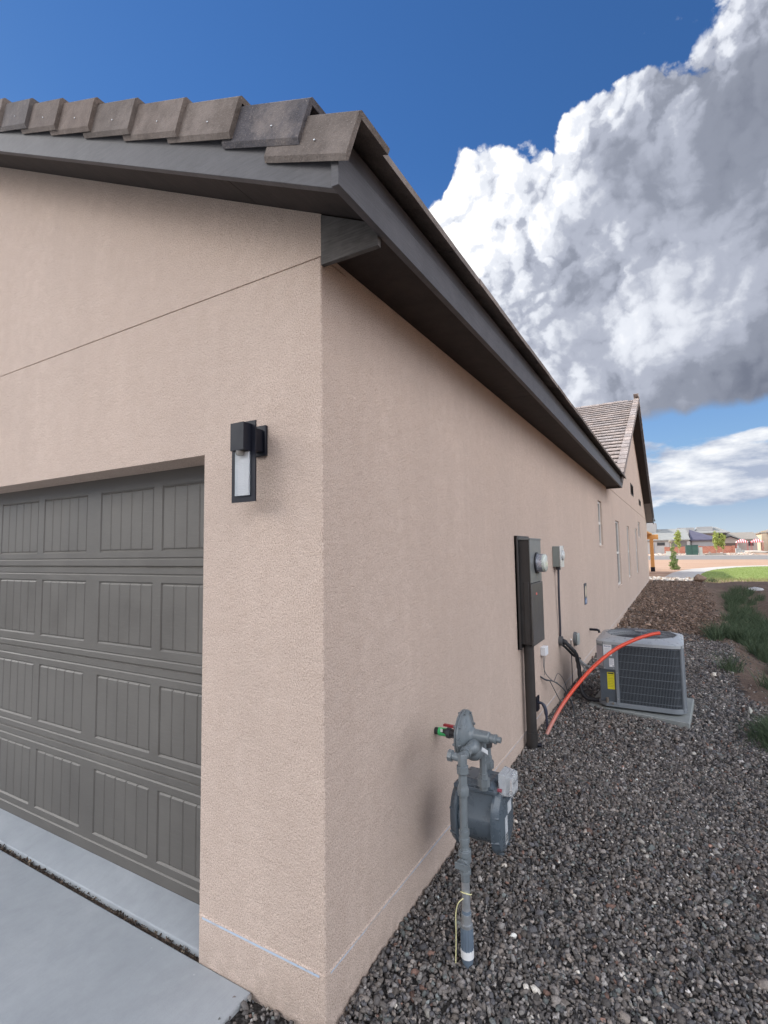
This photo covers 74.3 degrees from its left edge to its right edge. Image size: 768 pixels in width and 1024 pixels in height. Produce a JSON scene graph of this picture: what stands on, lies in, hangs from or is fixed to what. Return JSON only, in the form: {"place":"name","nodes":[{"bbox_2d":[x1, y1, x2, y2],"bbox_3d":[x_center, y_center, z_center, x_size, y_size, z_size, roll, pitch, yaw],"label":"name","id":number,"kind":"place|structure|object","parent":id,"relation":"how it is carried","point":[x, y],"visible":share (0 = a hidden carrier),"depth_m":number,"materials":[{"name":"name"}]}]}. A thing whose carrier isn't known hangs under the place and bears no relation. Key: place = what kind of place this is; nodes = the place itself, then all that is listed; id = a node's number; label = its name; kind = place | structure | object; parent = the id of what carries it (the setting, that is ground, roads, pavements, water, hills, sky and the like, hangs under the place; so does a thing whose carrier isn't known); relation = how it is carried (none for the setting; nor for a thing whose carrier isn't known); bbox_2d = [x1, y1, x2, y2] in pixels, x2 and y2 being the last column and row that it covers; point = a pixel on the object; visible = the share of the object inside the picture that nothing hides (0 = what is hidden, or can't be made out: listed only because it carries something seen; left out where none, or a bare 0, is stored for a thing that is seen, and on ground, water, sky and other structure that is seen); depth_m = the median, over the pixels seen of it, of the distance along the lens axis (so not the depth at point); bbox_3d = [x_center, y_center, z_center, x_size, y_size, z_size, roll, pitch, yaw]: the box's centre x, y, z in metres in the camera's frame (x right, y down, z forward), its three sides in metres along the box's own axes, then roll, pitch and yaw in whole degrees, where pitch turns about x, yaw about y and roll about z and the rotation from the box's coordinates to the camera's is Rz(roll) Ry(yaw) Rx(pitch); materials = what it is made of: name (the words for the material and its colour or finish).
{"place":"outdoors","nodes":[
{"label":"outdoors","id":0,"kind":"place"},
{"bbox_2d":[0,850,249,1023],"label":"driveway","id":1,"kind":"structure","parent":0,"point":[68,956],"depth_m":2.13,"materials":[{"name":"concrete"}]},
{"bbox_2d":[0,0,767,534],"label":"sky","id":2,"kind":"structure","parent":0,"point":[600,167],"materials":[{"name":"blue"}]},
{"bbox_2d":[230,553,767,1023],"bbox_3d":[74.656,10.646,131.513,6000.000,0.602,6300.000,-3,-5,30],"label":"ground","id":3,"kind":"structure","parent":0,"point":[746,681],"depth_m":2.56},
{"bbox_2d":[0,844,198,962],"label":"joint debris","id":4,"kind":"object","parent":3,"relation":"on","point":[52,876],"visible":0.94,"depth_m":2.55,"materials":[{"name":"stone"}]},
{"bbox_2d":[0,808,199,956],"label":"garage apron","id":5,"kind":"object","parent":3,"relation":"on","point":[165,912],"visible":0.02,"depth_m":2.65,"materials":[{"name":"concrete"}]},
{"bbox_2d":[0,96,654,1023],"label":"house","id":6,"kind":"structure","parent":3,"relation":"on","point":[222,710],"depth_m":2.55,"materials":[{"name":"paint"}]},
{"bbox_2d":[0,465,204,904],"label":"garage door","id":7,"kind":"structure","parent":6,"relation":"in","point":[101,581],"depth_m":2.90,"materials":[{"name":"paint"}]},
{"bbox_2d":[230,420,267,502],"bbox_3d":[-0.553,-0.203,2.081,0.130,0.330,0.148,-3,-5,30],"label":"wall lamp","id":8,"kind":"object","parent":6,"relation":"attached to","point":[248,442],"visible":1,"depth_m":2.03,"materials":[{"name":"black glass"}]},
{"bbox_2d":[434,709,517,968],"bbox_3d":[0.458,1.454,2.418,0.377,1.054,0.666,-1,-4,-1],"label":"gas meter","id":9,"kind":"object","parent":6,"relation":"attached to","point":[481,805],"visible":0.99,"depth_m":2.34,"materials":[{"name":"grey paint"}]},
{"bbox_2d":[455,891,471,962],"bbox_3d":[0.333,1.736,2.105,0.073,0.309,0.045,2,-5,-33],"label":"tracer wire","id":10,"kind":"object","parent":9,"relation":"attached to","point":[455,923],"visible":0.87,"depth_m":2.10,"materials":[{"name":"beige"}]},
{"bbox_2d":[514,536,547,749],"bbox_3d":[1.307,1.149,4.335,0.211,1.891,0.435,-3,-5,30],"label":"electric meter panel","id":11,"kind":"object","parent":6,"relation":"attached to","point":[531,563],"visible":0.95,"depth_m":4.23,"materials":[{"name":"brown paint"}]},
{"bbox_2d":[530,581,544,646],"bbox_3d":[1.320,0.863,4.357,0.014,0.513,0.394,-3,-5,30],"label":"lower door","id":12,"kind":"structure","parent":11,"relation":"in","point":[537,610],"depth_m":4.32,"materials":[{"name":"brown metal"}]},
{"bbox_2d":[536,695,547,728],"bbox_3d":[1.449,1.881,4.623,0.096,0.390,0.090,-3,-5,30],"label":"hose stub","id":13,"kind":"object","parent":6,"relation":"attached to","point":[538,702],"visible":0.86,"depth_m":4.62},
{"bbox_2d":[540,645,557,682],"bbox_3d":[1.595,1.490,4.934,0.074,0.378,0.256,-5,-6,42],"label":"phone box","id":14,"kind":"object","parent":6,"relation":"attached to","point":[543,650],"visible":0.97,"depth_m":4.86,"materials":[{"name":"white plastic"}]},
{"bbox_2d":[540,673,574,716],"bbox_3d":[1.744,1.811,4.990,0.660,0.497,0.116,2,-5,-29],"label":"loose cable","id":15,"kind":"object","parent":6,"relation":"attached to","point":[556,693],"visible":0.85,"depth_m":4.93,"materials":[{"name":"grey plastic"}]},
{"bbox_2d":[552,546,564,635],"bbox_3d":[1.942,0.886,5.572,0.110,1.028,0.197,-3,-5,30],"label":"disconnect box","id":16,"kind":"object","parent":6,"relation":"attached to","point":[558,554],"visible":0.99,"depth_m":5.55,"materials":[{"name":"silver metal"}]},
{"bbox_2d":[573,632,579,645],"bbox_3d":[2.429,1.599,6.396,0.062,0.170,0.170,-3,-5,30],"label":"junction cover","id":17,"kind":"object","parent":6,"relation":"attached to","point":[576,638],"visible":1,"depth_m":6.34,"materials":[{"name":"grey plastic"}]},
{"bbox_2d":[558,636,599,701],"bbox_3d":[2.179,1.690,5.490,0.543,0.656,0.179,-4,-5,34],"label":"refrigerant line","id":18,"kind":"object","parent":6,"relation":"attached to","point":[562,641],"visible":0.92,"depth_m":5.54,"materials":[{"name":"plastic"}]},
{"bbox_2d":[584,583,586,604],"bbox_3d":[2.919,1.183,7.344,0.012,0.300,0.200,-3,-5,30],"label":"wall sign","id":19,"kind":"object","parent":6,"relation":"attached to","point":[585,594],"visible":1,"depth_m":7.31,"materials":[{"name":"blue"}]},
{"bbox_2d":[589,628,599,632],"bbox_3d":[3.114,1.752,7.494,0.161,0.062,0.036,-3,-5,30],"label":"pipe stub","id":20,"kind":"object","parent":6,"relation":"attached to","point":[594,629],"visible":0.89,"depth_m":7.49,"materials":[{"name":"black metal"}]},
{"bbox_2d":[598,501,603,546],"bbox_3d":[3.925,0.218,9.268,0.082,0.845,0.540,-3,-5,30],"label":"window","id":21,"kind":"structure","parent":6,"relation":"in","point":[598,501],"depth_m":9.46,"materials":[{"name":"plastic"}]},
{"bbox_2d":[615,521,622,587],"bbox_3d":[5.466,0.972,11.879,0.082,1.520,0.920,-3,-5,30],"label":"window","id":22,"kind":"structure","parent":6,"relation":"in","point":[616,523],"depth_m":12.19,"materials":[{"name":"plastic"}]},
{"bbox_2d":[627,527,631,578],"bbox_3d":[6.963,1.147,14.473,0.082,1.480,0.800,-3,-5,30],"label":"window","id":23,"kind":"structure","parent":6,"relation":"in","point":[627,527],"depth_m":14.77,"materials":[{"name":"plastic"}]},
{"bbox_2d":[635,529,639,573],"bbox_3d":[8.625,1.336,17.352,0.082,1.530,0.920,-3,-5,30],"label":"window","id":24,"kind":"structure","parent":6,"relation":"in","point":[635,529],"depth_m":17.70,"materials":[{"name":"plastic"}]},
{"bbox_2d":[218,610,767,1023],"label":"gravel","id":25,"kind":"structure","parent":3,"relation":"on","point":[660,734],"depth_m":2.58,"materials":[{"name":"grey gravel"}]},
{"bbox_2d":[570,639,572,687],"bbox_3d":[2.200,1.806,5.936,0.022,0.636,0.022,-3,-5,30],"label":"thin rod","id":26,"kind":"object","parent":25,"relation":"on","point":[572,668],"visible":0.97,"depth_m":5.93,"materials":[{"name":"grey metal"}]},
{"bbox_2d":[546,631,660,734],"bbox_3d":[2.027,1.615,4.758,1.330,0.920,0.134,0,-5,-15],"label":"red tube","id":27,"kind":"object","parent":3,"relation":"on","point":[580,681],"visible":0.93,"depth_m":4.78,"materials":[{"name":"red plastic"}]},
{"bbox_2d":[589,690,693,728],"bbox_3d":[2.752,2.089,5.410,1.059,0.134,0.913,-5,-6,41],"label":"concrete pad","id":28,"kind":"object","parent":3,"relation":"on","point":[684,720],"visible":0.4,"depth_m":5.01,"materials":[{"name":"grey concrete"}]},
{"bbox_2d":[596,628,687,714],"bbox_3d":[2.756,1.653,5.429,0.809,0.747,0.890,-3,-5,30],"label":"air conditioner","id":29,"kind":"object","parent":28,"relation":"on","point":[646,674],"visible":0.94,"depth_m":5.09,"materials":[{"name":"grey paint"}]},
{"bbox_2d":[579,658,599,674],"bbox_3d":[2.188,1.653,5.460,0.060,0.187,0.304,2,-5,-34],"label":"flexible conduit","id":30,"kind":"object","parent":29,"relation":"attached to","point":[582,663],"visible":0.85,"depth_m":5.45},
{"bbox_2d":[647,531,657,571],"bbox_3d":[12.683,2.519,30.602,6.690,2.440,8.300,-3,-5,30],"label":"pergola","id":31,"kind":"object","parent":3,"relation":"on","point":[650,537],"visible":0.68,"depth_m":32.19,"materials":[{"name":"brown wood"}]},
{"bbox_2d":[646,523,689,553],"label":"house","id":32,"kind":"structure","parent":3,"relation":"on","point":[661,542],"depth_m":107.05,"materials":[{"name":"paint"}]},
{"bbox_2d":[657,542,664,545],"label":"window","id":33,"kind":"structure","parent":32,"relation":"in","point":[660,543],"depth_m":106.50,"materials":[{"name":"grey"}]},
{"bbox_2d":[671,541,686,552],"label":"garage door","id":34,"kind":"structure","parent":32,"relation":"in","point":[683,543],"depth_m":104.58,"materials":[{"name":"grey"}]},
{"bbox_2d":[615,580,727,642],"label":"mulch","id":35,"kind":"object","parent":3,"relation":"on","point":[647,595],"visible":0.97,"depth_m":13.20,"materials":[{"name":"gravel"}]},
{"bbox_2d":[664,546,684,553],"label":"brick wall","id":36,"kind":"structure","parent":3,"relation":"on","point":[681,550],"depth_m":98.11,"materials":[{"name":"red brick"}]},
{"bbox_2d":[668,543,680,569],"bbox_3d":[19.594,3.010,34.280,0.742,1.867,0.711,-3,-5,30],"label":"conifer","id":37,"kind":"object","parent":3,"relation":"on","point":[672,563],"visible":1,"depth_m":34.21,"materials":[{"name":"green plant"}]},
{"bbox_2d":[649,576,703,581],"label":"river stones","id":38,"kind":"object","parent":3,"relation":"on","point":[660,578],"visible":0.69,"depth_m":23.32,"materials":[{"name":"white stone"}]},
{"bbox_2d":[673,530,681,548],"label":"young tree","id":39,"kind":"object","parent":3,"relation":"on","point":[677,537],"visible":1,"depth_m":91.92,"materials":[{"name":"green plant"}]},
{"bbox_2d":[685,545,702,554],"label":"transformer box","id":40,"kind":"object","parent":3,"relation":"on","point":[691,549],"visible":0.96,"depth_m":82.66,"materials":[{"name":"teal metal"}]},
{"bbox_2d":[694,574,706,581],"bbox_3d":[13.946,2.931,22.379,0.498,0.406,0.416,-3,-5,30],"label":"boulder","id":41,"kind":"object","parent":3,"relation":"on","point":[699,577],"visible":0.86,"depth_m":22.28,"materials":[{"name":"brown stone"}]},
{"bbox_2d":[677,526,729,544],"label":"house","id":42,"kind":"structure","parent":3,"relation":"on","point":[709,531],"depth_m":118.19,"materials":[{"name":"paint"}]},
{"bbox_2d":[648,555,759,555],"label":"kerb","id":43,"kind":"structure","parent":3,"relation":"on","point":[707,555],"depth_m":78.72,"materials":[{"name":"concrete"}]},
{"bbox_2d":[689,530,719,552],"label":"house","id":44,"kind":"structure","parent":3,"relation":"on","point":[698,539],"depth_m":104.17,"materials":[{"name":"grey paint"}]},
{"bbox_2d":[654,552,756,554],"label":"landscape rocks","id":45,"kind":"object","parent":3,"relation":"on","point":[744,553],"visible":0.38,"depth_m":85.35,"materials":[{"name":"stone"}]},
{"bbox_2d":[712,531,719,552],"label":"young tree","id":46,"kind":"object","parent":3,"relation":"on","point":[715,539],"visible":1,"depth_m":89.03,"materials":[{"name":"green plant"}]},
{"bbox_2d":[705,553,726,554],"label":"earth heap","id":47,"kind":"object","parent":3,"relation":"on","point":[715,554],"visible":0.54,"depth_m":82.70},
{"bbox_2d":[698,545,735,552],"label":"brick wall","id":48,"kind":"structure","parent":3,"relation":"on","point":[712,549],"depth_m":94.79,"materials":[{"name":"red brick"}]},
{"bbox_2d":[718,533,725,549],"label":"young tree","id":49,"kind":"object","parent":3,"relation":"on","point":[722,540],"visible":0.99,"depth_m":89.09,"materials":[{"name":"green plant"}]},
{"bbox_2d":[692,583,767,696],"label":"weeds","id":50,"kind":"object","parent":3,"relation":"on","point":[753,637],"visible":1,"depth_m":9.67,"materials":[{"name":"green plant"}]},
{"bbox_2d":[693,576,767,582],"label":"dry grass","id":51,"kind":"structure","parent":3,"relation":"on","point":[741,579],"depth_m":22.40,"materials":[{"name":"green plant"}]},
{"bbox_2d":[719,532,758,550],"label":"house","id":52,"kind":"structure","parent":3,"relation":"on","point":[731,539],"depth_m":117.40,"materials":[{"name":"beige paint"}]},
{"bbox_2d":[725,543,736,547],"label":"garage door","id":53,"kind":"structure","parent":52,"relation":"in","point":[727,544],"depth_m":116.94,"materials":[{"name":"brown"}]},
{"bbox_2d":[735,546,744,552],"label":"utility pedestal","id":54,"kind":"object","parent":3,"relation":"on","point":[737,549],"visible":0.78,"depth_m":91.57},
{"bbox_2d":[736,539,748,549],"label":"canopy","id":55,"kind":"object","parent":3,"relation":"on","point":[741,541],"visible":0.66,"depth_m":111.31,"materials":[{"name":"fabric"}]},
{"bbox_2d":[734,707,767,757],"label":"weed bush","id":56,"kind":"object","parent":3,"relation":"on","point":[761,732],"visible":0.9,"depth_m":4.53,"materials":[{"name":"green plant"}]},
{"bbox_2d":[741,550,767,552],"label":"earth heap","id":57,"kind":"object","parent":3,"relation":"on","point":[754,551],"visible":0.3,"depth_m":95.62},
{"bbox_2d":[749,587,763,590],"bbox_3d":[12.976,2.709,17.688,0.908,0.192,0.337,-2,-4,9],"label":"concrete rubble","id":58,"kind":"object","parent":3,"relation":"on","point":[758,589],"visible":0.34,"depth_m":17.55,"materials":[{"name":"white concrete"}]},
{"bbox_2d":[750,539,763,550],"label":"canopy","id":59,"kind":"object","parent":3,"relation":"on","point":[755,540],"visible":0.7,"depth_m":110.09,"materials":[{"name":"fabric"}]},
{"bbox_2d":[755,529,767,550],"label":"house","id":60,"kind":"structure","parent":3,"relation":"on","point":[762,536],"depth_m":121.96,"materials":[{"name":"beige paint"}]},
{"bbox_2d":[648,555,767,559],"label":"road","id":61,"kind":"structure","parent":0,"point":[707,557],"depth_m":65.95,"materials":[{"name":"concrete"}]},
{"bbox_2d":[664,565,767,577],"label":"path","id":62,"kind":"structure","parent":0,"point":[691,573],"depth_m":31.06,"materials":[{"name":"concrete"}]},
{"bbox_2d":[701,566,767,580],"bbox_3d":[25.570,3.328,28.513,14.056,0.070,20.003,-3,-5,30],"label":"grass","id":63,"kind":"structure","parent":0,"point":[744,575],"depth_m":28.54,"materials":[{"name":"green plant"}]}
]}

